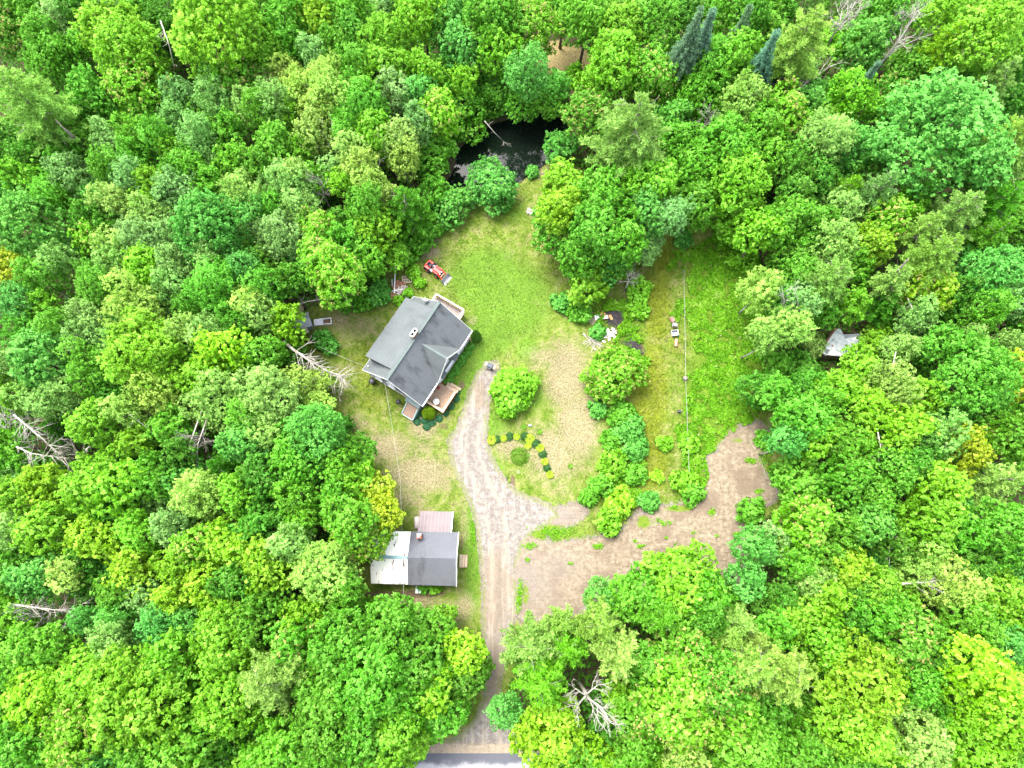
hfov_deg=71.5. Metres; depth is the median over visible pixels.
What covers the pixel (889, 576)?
maple tree
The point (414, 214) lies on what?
pine tree
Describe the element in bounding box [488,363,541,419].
round shrub
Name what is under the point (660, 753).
maple tree
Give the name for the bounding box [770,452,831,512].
oak tree
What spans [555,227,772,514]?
meadow weeds
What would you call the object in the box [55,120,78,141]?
pine trunk piece
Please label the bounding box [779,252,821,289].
oak tree
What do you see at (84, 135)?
birch tree
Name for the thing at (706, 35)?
spruce tree
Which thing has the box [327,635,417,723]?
oak tree
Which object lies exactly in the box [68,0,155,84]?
maple tree
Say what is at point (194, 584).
maple tree
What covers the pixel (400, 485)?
power cable
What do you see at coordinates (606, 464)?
shrub
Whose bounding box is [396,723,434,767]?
maple tree
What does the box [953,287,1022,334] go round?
birch tree
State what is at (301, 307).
tarpaulin
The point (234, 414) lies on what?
birch tree
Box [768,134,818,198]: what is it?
oak tree
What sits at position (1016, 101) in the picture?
young tree
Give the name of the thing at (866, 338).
maple tree
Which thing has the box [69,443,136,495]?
maple tree
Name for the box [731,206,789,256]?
maple tree
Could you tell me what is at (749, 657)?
pine tree
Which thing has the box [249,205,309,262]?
birch tree
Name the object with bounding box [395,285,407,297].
junk heap
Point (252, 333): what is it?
young tree
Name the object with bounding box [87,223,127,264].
birch tree
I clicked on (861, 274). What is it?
young tree
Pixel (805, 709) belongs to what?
young tree
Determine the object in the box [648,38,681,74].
birch tree
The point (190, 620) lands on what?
birch tree
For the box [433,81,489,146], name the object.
oak tree
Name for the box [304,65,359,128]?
birch tree
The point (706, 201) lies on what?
oak tree
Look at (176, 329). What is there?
birch tree
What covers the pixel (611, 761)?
maple tree
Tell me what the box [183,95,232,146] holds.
birch tree
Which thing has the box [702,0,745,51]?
oak tree
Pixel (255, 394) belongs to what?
birch tree
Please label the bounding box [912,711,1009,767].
maple tree
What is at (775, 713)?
oak tree
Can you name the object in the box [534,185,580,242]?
maple tree
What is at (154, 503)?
birch tree
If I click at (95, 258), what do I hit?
birch tree
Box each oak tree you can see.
[0,0,38,62]
[0,120,20,168]
[0,185,78,261]
[0,326,80,392]
[0,420,57,459]
[0,446,53,484]
[0,535,61,569]
[0,549,67,601]
[0,557,35,594]
[0,635,50,682]
[0,669,37,723]
[0,708,52,767]
[1,135,48,177]
[3,734,43,767]
[10,0,55,28]
[11,118,58,143]
[16,9,70,71]
[17,31,83,91]
[38,740,71,767]
[42,142,84,179]
[43,0,90,31]
[53,541,104,580]
[54,27,105,73]
[62,741,124,767]
[64,62,126,136]
[67,192,123,233]
[89,572,140,615]
[99,717,168,767]
[118,0,169,54]
[127,450,179,503]
[139,712,222,767]
[142,400,198,446]
[155,142,205,188]
[157,435,205,472]
[167,187,254,266]
[186,162,234,216]
[193,735,235,767]
[197,26,262,105]
[203,103,250,150]
[203,557,262,600]
[210,136,251,177]
[211,753,238,767]
[212,417,265,462]
[221,597,279,654]
[222,346,257,375]
[224,504,281,550]
[235,142,277,190]
[235,449,291,510]
[236,334,289,376]
[238,709,302,767]
[241,583,293,621]
[243,0,281,24]
[248,119,296,177]
[256,0,308,72]
[262,613,319,683]
[263,258,306,309]
[264,435,329,493]
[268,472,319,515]
[270,327,306,368]
[271,418,320,458]
[277,502,321,541]
[283,727,347,767]
[285,250,322,293]
[289,642,323,694]
[290,651,363,724]
[292,683,363,767]
[306,603,380,685]
[311,475,362,527]
[314,19,355,68]
[314,570,367,619]
[317,442,363,491]
[319,0,376,25]
[319,493,379,549]
[322,219,367,265]
[324,430,378,472]
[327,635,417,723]
[330,690,398,767]
[333,5,369,54]
[338,65,386,116]
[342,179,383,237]
[357,592,425,664]
[377,673,436,734]
[395,632,452,699]
[397,211,439,255]
[399,606,456,656]
[414,130,459,180]
[416,170,452,205]
[417,696,472,745]
[426,0,471,52]
[428,182,475,231]
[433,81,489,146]
[437,14,485,75]
[440,651,469,693]
[443,659,491,707]
[454,651,495,691]
[459,0,532,66]
[464,154,519,217]
[473,62,518,119]
[503,79,541,123]
[530,74,568,121]
[530,196,578,256]
[540,0,581,48]
[542,130,581,163]
[555,0,617,67]
[555,236,599,279]
[556,742,601,767]
[558,85,616,147]
[566,193,629,267]
[572,162,633,234]
[584,733,613,767]
[596,249,628,288]
[600,247,633,280]
[601,573,646,625]
[602,204,649,267]
[606,683,672,750]
[610,718,664,767]
[615,0,680,68]
[618,561,675,616]
[621,180,669,240]
[622,37,680,110]
[627,638,675,690]
[643,610,720,678]
[651,97,694,150]
[657,748,713,767]
[658,118,703,165]
[660,136,721,201]
[668,62,717,123]
[674,177,716,232]
[675,638,752,721]
[678,31,737,104]
[679,568,737,619]
[693,110,760,184]
[698,749,728,767]
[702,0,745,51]
[706,715,780,767]
[732,367,783,409]
[734,0,774,31]
[737,714,791,767]
[743,93,787,158]
[743,604,798,651]
[747,689,792,733]
[750,127,792,179]
[754,345,793,373]
[755,193,815,255]
[755,370,801,410]
[759,571,808,615]
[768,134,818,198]
[769,394,835,441]
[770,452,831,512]
[770,717,835,767]
[771,163,818,215]
[774,536,822,582]
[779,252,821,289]
[781,347,825,392]
[786,147,841,205]
[790,75,830,124]
[790,201,842,242]
[801,380,847,425]
[805,732,867,767]
[809,451,881,510]
[810,537,850,577]
[814,415,861,456]
[821,117,878,184]
[822,508,868,553]
[822,597,872,637]
[827,739,886,767]
[830,426,882,469]
[831,12,900,88]
[840,598,902,645]
[842,501,897,547]
[852,135,896,179]
[857,0,912,47]
[857,94,906,145]
[860,475,901,522]
[862,66,1019,200]
[865,520,926,567]
[866,589,915,630]
[866,601,952,673]
[867,315,900,337]
[868,70,911,127]
[869,443,921,497]
[872,758,911,767]
[875,439,944,482]
[881,47,939,91]
[900,657,947,711]
[901,319,967,366]
[905,0,962,49]
[915,509,995,553]
[916,321,1023,425]
[917,635,970,683]
[918,694,969,737]
[929,589,1011,659]
[931,136,995,200]
[940,272,984,321]
[945,541,1006,580]
[953,736,988,767]
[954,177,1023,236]
[954,243,1023,311]
[966,496,1023,571]
[972,402,1023,459]
[982,0,1023,54]
[989,440,1023,473]
[993,732,1023,767]
[997,34,1023,76]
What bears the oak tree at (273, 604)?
on the ground at (564, 56)
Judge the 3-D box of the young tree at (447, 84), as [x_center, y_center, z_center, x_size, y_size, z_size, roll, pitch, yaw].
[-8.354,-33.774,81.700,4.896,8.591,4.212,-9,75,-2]
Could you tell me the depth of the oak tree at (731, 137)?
72.53 m
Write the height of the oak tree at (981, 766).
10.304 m
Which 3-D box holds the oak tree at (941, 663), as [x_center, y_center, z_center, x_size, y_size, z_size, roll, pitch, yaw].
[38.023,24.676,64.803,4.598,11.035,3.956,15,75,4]
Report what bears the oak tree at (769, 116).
on the ground at (564, 56)
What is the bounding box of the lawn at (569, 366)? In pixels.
[303,156,783,748]
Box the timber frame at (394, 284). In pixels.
[392,267,402,292]
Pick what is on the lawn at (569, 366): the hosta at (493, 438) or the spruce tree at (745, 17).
the hosta at (493, 438)
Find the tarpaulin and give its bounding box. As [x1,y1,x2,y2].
[286,304,303,313]
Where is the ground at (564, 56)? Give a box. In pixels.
[0,0,1023,752]
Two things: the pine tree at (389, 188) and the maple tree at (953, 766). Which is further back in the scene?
the pine tree at (389, 188)
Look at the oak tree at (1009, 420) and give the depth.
65.91 m
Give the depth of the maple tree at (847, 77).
75.41 m
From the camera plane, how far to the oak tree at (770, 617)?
61.20 m
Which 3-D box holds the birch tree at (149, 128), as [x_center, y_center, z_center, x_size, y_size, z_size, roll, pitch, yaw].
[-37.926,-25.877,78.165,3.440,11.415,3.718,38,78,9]
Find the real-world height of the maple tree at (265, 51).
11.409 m
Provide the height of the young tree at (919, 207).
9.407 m
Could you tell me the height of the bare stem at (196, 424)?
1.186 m
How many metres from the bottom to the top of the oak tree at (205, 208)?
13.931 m
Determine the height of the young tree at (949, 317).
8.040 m
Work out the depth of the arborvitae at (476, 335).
76.91 m
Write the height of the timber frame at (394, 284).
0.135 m
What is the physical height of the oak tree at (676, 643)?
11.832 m
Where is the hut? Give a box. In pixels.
[295,312,313,332]
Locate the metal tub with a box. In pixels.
[671,329,678,336]
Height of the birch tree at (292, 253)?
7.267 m
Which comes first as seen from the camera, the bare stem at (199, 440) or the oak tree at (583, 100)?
the bare stem at (199, 440)
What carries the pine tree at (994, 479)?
on the ground at (564, 56)
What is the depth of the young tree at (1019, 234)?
74.80 m
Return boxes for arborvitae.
[422,406,435,419]
[470,329,481,343]
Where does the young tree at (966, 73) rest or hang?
on the ground at (564, 56)
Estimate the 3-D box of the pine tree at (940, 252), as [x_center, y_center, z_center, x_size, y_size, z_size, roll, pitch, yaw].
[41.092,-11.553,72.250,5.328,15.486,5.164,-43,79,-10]
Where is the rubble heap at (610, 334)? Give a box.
[602,328,616,342]
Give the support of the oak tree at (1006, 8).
on the ground at (564, 56)
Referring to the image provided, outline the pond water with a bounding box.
[444,114,569,206]
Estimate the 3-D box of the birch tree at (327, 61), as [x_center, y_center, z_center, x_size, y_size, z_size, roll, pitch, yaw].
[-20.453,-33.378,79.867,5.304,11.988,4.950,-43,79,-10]
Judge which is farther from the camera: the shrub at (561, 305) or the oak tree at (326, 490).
the shrub at (561, 305)
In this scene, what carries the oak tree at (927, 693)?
on the ground at (564, 56)
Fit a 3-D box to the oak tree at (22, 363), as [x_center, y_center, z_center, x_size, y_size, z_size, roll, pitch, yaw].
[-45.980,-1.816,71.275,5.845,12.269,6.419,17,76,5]
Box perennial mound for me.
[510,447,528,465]
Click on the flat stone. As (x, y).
(591, 320)
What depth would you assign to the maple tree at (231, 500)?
64.98 m
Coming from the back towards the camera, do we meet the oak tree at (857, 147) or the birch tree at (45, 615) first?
the oak tree at (857, 147)
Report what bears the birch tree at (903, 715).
on the ground at (564, 56)
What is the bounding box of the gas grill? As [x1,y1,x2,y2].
[484,362,495,370]
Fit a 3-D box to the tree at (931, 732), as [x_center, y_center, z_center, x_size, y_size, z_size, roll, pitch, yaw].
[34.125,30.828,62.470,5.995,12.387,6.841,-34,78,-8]
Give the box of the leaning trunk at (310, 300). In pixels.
[288,295,342,307]
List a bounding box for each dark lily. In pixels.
[413,418,420,425]
[421,417,428,423]
[422,423,430,430]
[428,419,435,425]
[435,414,442,422]
[447,403,453,410]
[452,395,459,402]
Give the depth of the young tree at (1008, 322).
72.88 m
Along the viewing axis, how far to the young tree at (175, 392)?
71.34 m
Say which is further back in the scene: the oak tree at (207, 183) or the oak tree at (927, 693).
the oak tree at (207, 183)
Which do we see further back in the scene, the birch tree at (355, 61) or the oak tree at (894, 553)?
the birch tree at (355, 61)
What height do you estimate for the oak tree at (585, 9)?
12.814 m
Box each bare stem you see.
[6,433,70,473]
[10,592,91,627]
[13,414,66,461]
[157,20,176,65]
[179,411,201,471]
[189,420,206,466]
[484,121,512,145]
[797,56,846,91]
[829,0,861,41]
[873,428,886,461]
[879,7,933,66]
[901,569,967,595]
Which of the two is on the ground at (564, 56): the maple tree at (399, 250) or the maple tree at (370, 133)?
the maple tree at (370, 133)
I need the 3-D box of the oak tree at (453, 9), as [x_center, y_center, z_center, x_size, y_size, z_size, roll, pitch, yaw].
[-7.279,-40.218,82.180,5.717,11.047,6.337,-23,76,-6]
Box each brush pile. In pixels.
[583,332,601,351]
[603,310,624,328]
[621,336,647,351]
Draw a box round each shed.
[370,511,467,586]
[818,328,860,358]
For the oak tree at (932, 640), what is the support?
on the ground at (564, 56)
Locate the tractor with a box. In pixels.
[421,255,451,284]
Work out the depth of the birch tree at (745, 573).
63.40 m
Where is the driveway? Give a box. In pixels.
[442,361,559,744]
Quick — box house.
[362,294,472,420]
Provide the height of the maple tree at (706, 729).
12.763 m
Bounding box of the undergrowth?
[0,0,1023,743]
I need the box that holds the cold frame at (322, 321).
[314,317,331,325]
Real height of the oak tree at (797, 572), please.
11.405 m
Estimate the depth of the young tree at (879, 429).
70.04 m
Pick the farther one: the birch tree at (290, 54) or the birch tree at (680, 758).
the birch tree at (290, 54)
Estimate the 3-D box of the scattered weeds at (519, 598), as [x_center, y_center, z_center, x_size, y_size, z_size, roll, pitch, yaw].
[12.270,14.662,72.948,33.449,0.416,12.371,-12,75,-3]
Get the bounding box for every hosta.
[446,372,453,377]
[447,377,453,383]
[449,370,456,376]
[452,363,460,369]
[452,368,460,374]
[458,358,465,365]
[463,349,471,355]
[464,345,471,349]
[468,342,475,349]
[487,435,496,444]
[500,435,506,441]
[513,433,519,440]
[524,442,530,448]
[525,434,534,442]
[535,443,543,451]
[541,458,548,464]
[545,471,553,478]
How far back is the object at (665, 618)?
61.72 m
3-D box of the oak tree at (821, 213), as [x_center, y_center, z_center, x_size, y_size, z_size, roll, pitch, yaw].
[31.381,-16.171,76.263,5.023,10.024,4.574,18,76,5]
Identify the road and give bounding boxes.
[223,753,542,767]
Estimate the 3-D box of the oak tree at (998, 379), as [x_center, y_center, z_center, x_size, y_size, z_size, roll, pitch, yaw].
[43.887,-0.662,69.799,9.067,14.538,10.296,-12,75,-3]
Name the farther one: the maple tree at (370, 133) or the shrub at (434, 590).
the maple tree at (370, 133)
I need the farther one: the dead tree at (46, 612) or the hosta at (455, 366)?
the hosta at (455, 366)
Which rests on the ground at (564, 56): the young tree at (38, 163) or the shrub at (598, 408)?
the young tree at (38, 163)
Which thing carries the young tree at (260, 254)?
on the ground at (564, 56)
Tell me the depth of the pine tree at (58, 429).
70.56 m
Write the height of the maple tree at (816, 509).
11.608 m
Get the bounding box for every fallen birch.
[282,340,359,395]
[336,370,356,392]
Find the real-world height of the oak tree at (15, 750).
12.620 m
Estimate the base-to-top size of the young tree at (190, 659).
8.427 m
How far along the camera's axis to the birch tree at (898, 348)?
69.89 m
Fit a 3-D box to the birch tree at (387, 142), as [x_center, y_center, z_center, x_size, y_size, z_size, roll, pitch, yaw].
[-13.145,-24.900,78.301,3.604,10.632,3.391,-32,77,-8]
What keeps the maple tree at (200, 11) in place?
on the ground at (564, 56)
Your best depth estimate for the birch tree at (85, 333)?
69.12 m
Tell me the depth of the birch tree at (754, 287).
71.08 m
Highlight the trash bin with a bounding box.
[369,378,374,384]
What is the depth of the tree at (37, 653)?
59.96 m
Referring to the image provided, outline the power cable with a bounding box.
[384,381,403,594]
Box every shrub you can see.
[311,328,332,351]
[319,336,340,356]
[330,291,350,313]
[347,286,375,313]
[366,277,391,306]
[393,245,421,266]
[393,294,404,306]
[402,287,413,297]
[405,264,420,281]
[406,233,426,252]
[412,276,427,288]
[416,585,429,594]
[423,213,446,239]
[429,585,442,594]
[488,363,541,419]
[525,164,539,180]
[549,291,571,314]
[566,303,591,323]
[577,488,596,508]
[586,400,606,419]
[586,472,613,501]
[589,323,606,340]
[592,505,622,538]
[595,448,628,480]
[598,427,620,451]
[604,484,634,519]
[606,399,636,426]
[610,414,645,444]
[621,462,648,486]
[622,436,649,462]
[625,274,654,303]
[625,296,651,320]
[635,490,660,513]
[649,468,665,484]
[654,435,673,453]
[668,467,700,493]
[673,228,693,249]
[678,431,701,454]
[681,482,707,508]
[710,215,738,250]
[724,245,759,274]
[734,495,765,525]
[753,429,773,451]
[768,461,790,484]
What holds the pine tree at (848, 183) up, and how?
on the ground at (564, 56)
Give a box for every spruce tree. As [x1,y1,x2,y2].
[665,6,703,85]
[692,6,716,69]
[720,3,753,48]
[742,28,781,91]
[850,59,881,101]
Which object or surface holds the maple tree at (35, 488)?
on the ground at (564, 56)
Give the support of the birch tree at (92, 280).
on the ground at (564, 56)
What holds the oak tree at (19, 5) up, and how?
on the ground at (564, 56)
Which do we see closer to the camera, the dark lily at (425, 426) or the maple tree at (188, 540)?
the maple tree at (188, 540)
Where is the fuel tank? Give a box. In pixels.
[414,516,418,528]
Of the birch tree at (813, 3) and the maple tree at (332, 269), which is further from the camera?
the birch tree at (813, 3)
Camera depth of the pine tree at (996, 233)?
71.47 m
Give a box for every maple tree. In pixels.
[0,0,25,33]
[0,153,48,195]
[0,246,48,294]
[0,371,56,419]
[0,474,44,522]
[0,590,60,638]
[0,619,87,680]
[0,656,81,736]
[6,500,77,559]
[9,462,71,509]
[18,739,51,767]
[22,289,62,328]
[38,692,114,767]
[42,641,127,709]
[53,467,136,515]
[60,512,128,563]
[61,395,136,448]
[67,216,109,259]
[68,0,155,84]
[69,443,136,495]
[75,640,167,721]
[77,457,155,520]
[82,661,201,758]
[88,12,172,108]
[95,305,187,401]
[100,50,182,128]
[100,538,166,600]
[109,507,162,555]
[110,417,158,457]
[119,241,165,293]
[123,186,167,229]
[131,162,168,198]
[136,622,204,705]
[146,584,191,628]
[148,545,195,586]
[153,133,194,168]
[163,0,267,82]
[166,523,220,569]
[166,746,212,767]
[174,351,227,400]
[176,559,222,607]
[185,599,262,675]
[189,324,255,376]
[189,660,275,743]
[192,587,241,629]
[198,513,261,570]
[208,639,269,688]
[212,466,262,519]
[230,739,272,767]
[234,19,289,93]
[234,533,293,602]
[262,301,309,346]
[275,586,327,642]
[282,128,315,181]
[293,0,337,47]
[295,204,336,240]
[296,219,341,270]
[301,239,366,310]
[323,501,397,565]
[325,165,354,214]
[332,749,378,767]
[335,454,375,498]
[347,203,402,256]
[347,584,380,619]
[348,469,396,514]
[349,105,390,176]
[355,11,411,65]
[355,490,406,537]
[358,39,412,114]
[358,752,401,767]
[371,704,420,767]
[373,238,410,273]
[391,0,451,56]
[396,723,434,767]
[404,44,446,92]
[405,660,455,719]
[418,84,460,152]
[435,603,458,623]
[441,626,489,676]
[447,61,479,105]
[476,21,524,88]
[504,0,565,72]
[508,710,545,756]
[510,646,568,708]
[522,693,588,767]
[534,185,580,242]
[539,752,562,766]
[540,156,590,207]
[564,59,585,94]
[566,257,614,307]
[578,344,650,403]
[578,730,616,767]
[581,25,640,111]
[583,0,648,84]
[606,738,641,767]
[617,149,682,219]
[627,648,724,750]
[630,538,725,622]
[632,748,663,767]
[643,736,690,767]
[662,707,727,761]
[696,146,772,220]
[697,690,766,757]
[706,194,766,244]
[710,26,766,94]
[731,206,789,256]
[760,74,813,143]
[761,590,825,648]
[771,494,842,563]
[778,559,838,601]
[786,415,839,466]
[795,609,853,677]
[803,367,862,408]
[803,684,896,763]
[806,579,857,627]
[810,626,910,734]
[817,283,872,330]
[821,64,880,124]
[829,544,877,590]
[835,720,914,767]
[836,341,884,385]
[842,384,898,429]
[845,219,896,267]
[856,322,895,357]
[856,561,902,607]
[858,192,916,248]
[864,402,940,464]
[865,637,914,684]
[888,258,959,315]
[892,490,977,558]
[899,375,954,424]
[904,457,975,513]
[907,741,944,767]
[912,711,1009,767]
[913,0,1023,92]
[921,735,974,767]
[929,421,997,478]
[933,629,1023,722]
[937,662,1023,767]
[948,565,1023,616]
[956,418,1010,461]
[965,347,1023,404]
[967,595,1023,641]
[973,659,1023,685]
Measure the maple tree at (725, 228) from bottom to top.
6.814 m
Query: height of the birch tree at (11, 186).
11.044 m
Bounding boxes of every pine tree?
[0,65,92,156]
[40,416,77,447]
[141,447,166,463]
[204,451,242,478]
[236,648,307,715]
[333,412,355,434]
[379,181,409,215]
[385,184,435,239]
[499,609,564,679]
[542,604,581,639]
[547,625,589,672]
[570,595,622,651]
[578,91,671,190]
[587,624,642,684]
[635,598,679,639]
[707,623,781,697]
[718,602,758,640]
[742,626,770,652]
[753,632,818,709]
[757,3,834,98]
[791,254,854,316]
[827,174,863,214]
[841,169,901,231]
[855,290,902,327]
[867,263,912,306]
[873,211,945,273]
[877,230,964,300]
[884,178,940,227]
[900,19,968,102]
[901,188,986,258]
[943,113,1023,198]
[944,215,1019,270]
[961,460,1023,506]
[965,149,1023,202]
[966,54,1021,110]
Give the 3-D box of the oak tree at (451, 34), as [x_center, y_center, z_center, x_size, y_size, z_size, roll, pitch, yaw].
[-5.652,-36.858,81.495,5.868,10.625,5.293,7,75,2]
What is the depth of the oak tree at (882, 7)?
78.94 m
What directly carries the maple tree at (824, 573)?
on the ground at (564, 56)
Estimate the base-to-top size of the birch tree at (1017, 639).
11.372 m
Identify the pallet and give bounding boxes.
[402,275,411,282]
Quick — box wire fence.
[682,270,688,462]
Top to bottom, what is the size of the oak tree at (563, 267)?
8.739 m
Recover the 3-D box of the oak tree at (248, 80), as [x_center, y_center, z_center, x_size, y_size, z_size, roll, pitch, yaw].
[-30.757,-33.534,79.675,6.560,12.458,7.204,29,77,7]
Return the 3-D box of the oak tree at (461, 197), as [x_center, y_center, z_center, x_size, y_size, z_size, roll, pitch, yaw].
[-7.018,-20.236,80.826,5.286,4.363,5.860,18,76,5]
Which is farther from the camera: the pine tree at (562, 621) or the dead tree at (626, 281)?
the dead tree at (626, 281)
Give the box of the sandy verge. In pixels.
[414,742,543,752]
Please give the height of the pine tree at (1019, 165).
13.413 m
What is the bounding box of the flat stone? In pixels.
[588,311,595,324]
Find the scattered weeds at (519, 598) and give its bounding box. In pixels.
[469,437,775,618]
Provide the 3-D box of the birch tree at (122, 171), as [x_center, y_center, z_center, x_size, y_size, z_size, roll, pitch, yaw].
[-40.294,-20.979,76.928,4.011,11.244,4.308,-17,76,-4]
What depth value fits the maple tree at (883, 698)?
58.44 m
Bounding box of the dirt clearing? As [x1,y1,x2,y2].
[514,421,776,617]
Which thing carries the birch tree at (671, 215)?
on the lawn at (569, 366)
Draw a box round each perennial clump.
[495,435,500,442]
[505,432,513,441]
[520,432,529,440]
[531,438,540,448]
[538,450,547,458]
[543,464,550,471]
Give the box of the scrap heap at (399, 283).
[392,280,405,293]
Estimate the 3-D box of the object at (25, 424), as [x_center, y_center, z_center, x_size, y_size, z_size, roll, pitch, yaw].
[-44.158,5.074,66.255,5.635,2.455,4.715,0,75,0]
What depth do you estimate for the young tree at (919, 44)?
80.42 m
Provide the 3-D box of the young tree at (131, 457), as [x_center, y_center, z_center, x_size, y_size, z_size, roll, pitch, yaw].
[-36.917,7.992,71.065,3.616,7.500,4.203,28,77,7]
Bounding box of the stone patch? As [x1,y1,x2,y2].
[527,208,533,214]
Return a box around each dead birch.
[778,287,795,317]
[792,278,801,310]
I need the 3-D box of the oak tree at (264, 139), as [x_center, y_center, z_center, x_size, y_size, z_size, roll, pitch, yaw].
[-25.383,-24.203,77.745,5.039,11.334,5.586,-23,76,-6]
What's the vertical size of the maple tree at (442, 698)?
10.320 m
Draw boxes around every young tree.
[0,410,36,439]
[25,151,50,184]
[48,172,86,220]
[58,511,95,542]
[60,91,87,140]
[64,140,111,183]
[66,564,106,603]
[72,244,108,273]
[77,544,130,578]
[81,502,133,539]
[92,353,135,399]
[116,450,148,462]
[122,96,172,140]
[156,456,208,502]
[162,368,190,404]
[169,332,208,372]
[169,584,209,621]
[181,643,220,682]
[201,716,241,758]
[225,317,265,350]
[230,711,261,756]
[239,480,277,514]
[241,239,281,269]
[242,441,272,477]
[262,592,305,635]
[265,497,305,530]
[270,95,305,134]
[284,155,331,208]
[315,204,350,247]
[320,40,359,77]
[348,233,386,281]
[384,0,413,18]
[421,65,458,98]
[430,48,462,82]
[454,0,485,29]
[569,64,610,115]
[580,690,619,746]
[600,671,640,714]
[663,0,705,44]
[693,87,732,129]
[717,582,747,621]
[735,47,785,97]
[747,0,786,45]
[761,0,797,31]
[761,33,787,96]
[764,243,815,281]
[770,0,795,12]
[770,688,815,725]
[777,225,821,266]
[783,61,822,106]
[785,94,837,143]
[799,294,849,329]
[815,95,853,129]
[818,10,869,79]
[824,576,874,602]
[832,477,880,513]
[837,244,879,290]
[837,369,883,400]
[850,0,893,17]
[855,422,894,454]
[869,509,916,548]
[885,577,926,610]
[889,188,932,228]
[894,336,940,379]
[898,39,946,84]
[919,290,967,325]
[946,59,989,83]
[950,243,982,276]
[990,79,1023,120]
[992,302,1023,334]
[995,539,1023,587]
[998,199,1023,241]
[998,320,1023,362]
[1006,213,1023,251]
[1007,241,1023,270]
[1009,394,1023,411]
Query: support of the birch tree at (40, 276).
on the ground at (564, 56)
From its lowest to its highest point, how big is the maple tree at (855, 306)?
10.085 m
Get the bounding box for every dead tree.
[0,406,67,440]
[5,597,83,635]
[50,435,90,463]
[175,424,216,456]
[305,171,330,208]
[560,669,624,736]
[617,266,641,290]
[688,102,717,133]
[817,0,873,65]
[874,0,941,75]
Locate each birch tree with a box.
[0,35,20,73]
[0,172,47,223]
[0,277,58,326]
[0,312,67,356]
[0,343,51,383]
[0,376,71,414]
[0,462,43,498]
[0,507,58,552]
[0,603,64,648]
[9,255,79,304]
[17,449,64,474]
[19,372,95,423]
[25,166,72,223]
[26,306,100,346]
[32,238,82,277]
[33,0,94,67]
[39,149,97,198]
[42,494,85,530]
[42,553,86,594]
[45,479,81,506]
[51,226,90,271]
[51,335,119,399]
[57,297,112,338]
[58,118,108,164]
[60,313,106,357]
[62,605,105,636]
[69,257,133,309]
[73,178,116,206]
[75,571,118,604]
[76,95,127,142]
[82,178,130,220]
[83,613,141,659]
[84,143,130,189]
[87,114,131,162]
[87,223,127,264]
[90,240,141,280]
[91,601,140,635]
[92,0,122,18]
[92,384,140,416]
[95,323,151,360]
[95,389,155,428]
[96,265,166,340]
[97,306,124,336]
[105,151,162,212]
[107,111,158,162]
[110,214,141,246]
[110,626,152,662]
[114,133,157,178]
[117,215,183,272]
[120,578,168,613]
[122,367,193,414]
[124,190,176,234]
[132,600,185,644]
[133,111,186,169]
[138,488,182,522]
[139,0,192,57]
[145,506,196,547]
[148,14,185,66]
[149,266,199,314]
[150,163,207,224]
[151,214,192,252]
[151,240,195,290]
[155,72,198,114]
[155,97,191,137]
[162,311,222,355]
[163,193,195,229]
[167,464,229,522]
[168,605,201,645]
[170,290,208,319]
[171,678,215,710]
[172,150,210,185]
[174,108,223,157]
[175,697,220,735]
[177,365,246,435]
[181,254,249,321]
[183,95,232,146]
[184,309,226,345]
[186,236,235,281]
[190,68,240,129]
[201,150,226,187]
[213,300,254,339]
[215,166,270,218]
[219,246,268,296]
[222,395,266,439]
[226,284,270,314]
[228,365,277,407]
[230,83,264,137]
[233,293,284,337]
[236,217,272,260]
[236,361,302,430]
[237,263,288,303]
[238,82,280,140]
[240,190,276,233]
[243,411,286,452]
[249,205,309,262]
[252,75,297,135]
[255,157,315,208]
[256,186,292,232]
[264,521,315,564]
[266,51,305,110]
[272,21,310,72]
[276,155,314,201]
[279,187,326,224]
[279,362,318,400]
[280,62,324,126]
[281,230,303,264]
[283,401,347,466]
[287,539,364,605]
[288,104,334,166]
[289,12,328,61]
[295,31,328,67]
[295,85,340,151]
[301,390,336,420]
[304,47,343,103]
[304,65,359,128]
[304,367,338,394]
[315,151,349,187]
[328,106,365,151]
[330,127,379,174]
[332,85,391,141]
[338,144,379,191]
[339,41,378,81]
[348,163,389,207]
[356,0,386,31]
[370,64,417,121]
[372,123,404,182]
[373,0,395,15]
[386,136,420,186]
[387,114,420,174]
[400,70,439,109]
[400,98,436,159]
[482,689,524,731]
[501,39,550,120]
[536,67,571,109]
[581,575,618,618]
[623,228,663,266]
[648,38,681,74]
[650,192,696,245]
[661,740,712,767]
[685,592,728,638]
[714,68,773,131]
[715,104,743,128]
[719,560,767,603]
[727,522,778,567]
[734,264,786,314]
[740,314,786,358]
[740,581,778,615]
[746,518,793,564]
[758,280,803,317]
[758,420,809,458]
[761,304,819,348]
[764,65,796,94]
[770,281,826,321]
[789,367,828,402]
[793,0,821,17]
[793,107,859,169]
[798,330,828,358]
[802,655,842,690]
[809,217,863,264]
[814,185,868,223]
[822,0,859,20]
[827,151,868,186]
[841,617,881,650]
[850,544,892,581]
[855,359,925,410]
[875,684,920,725]
[877,328,925,363]
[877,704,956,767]
[883,538,952,590]
[893,292,942,337]
[906,548,993,613]
[914,407,973,460]
[930,479,976,511]
[939,402,974,434]
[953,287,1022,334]
[958,104,1011,141]
[962,323,991,359]
[972,276,1023,325]
[976,619,1023,665]
[982,328,1023,357]
[1006,62,1023,86]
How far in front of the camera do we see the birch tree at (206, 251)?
69.90 m
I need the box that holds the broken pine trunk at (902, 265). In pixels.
[886,258,908,282]
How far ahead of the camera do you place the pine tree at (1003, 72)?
74.68 m
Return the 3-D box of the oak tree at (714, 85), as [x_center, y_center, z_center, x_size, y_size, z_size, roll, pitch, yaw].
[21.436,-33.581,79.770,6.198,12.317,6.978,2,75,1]
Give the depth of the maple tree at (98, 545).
63.69 m

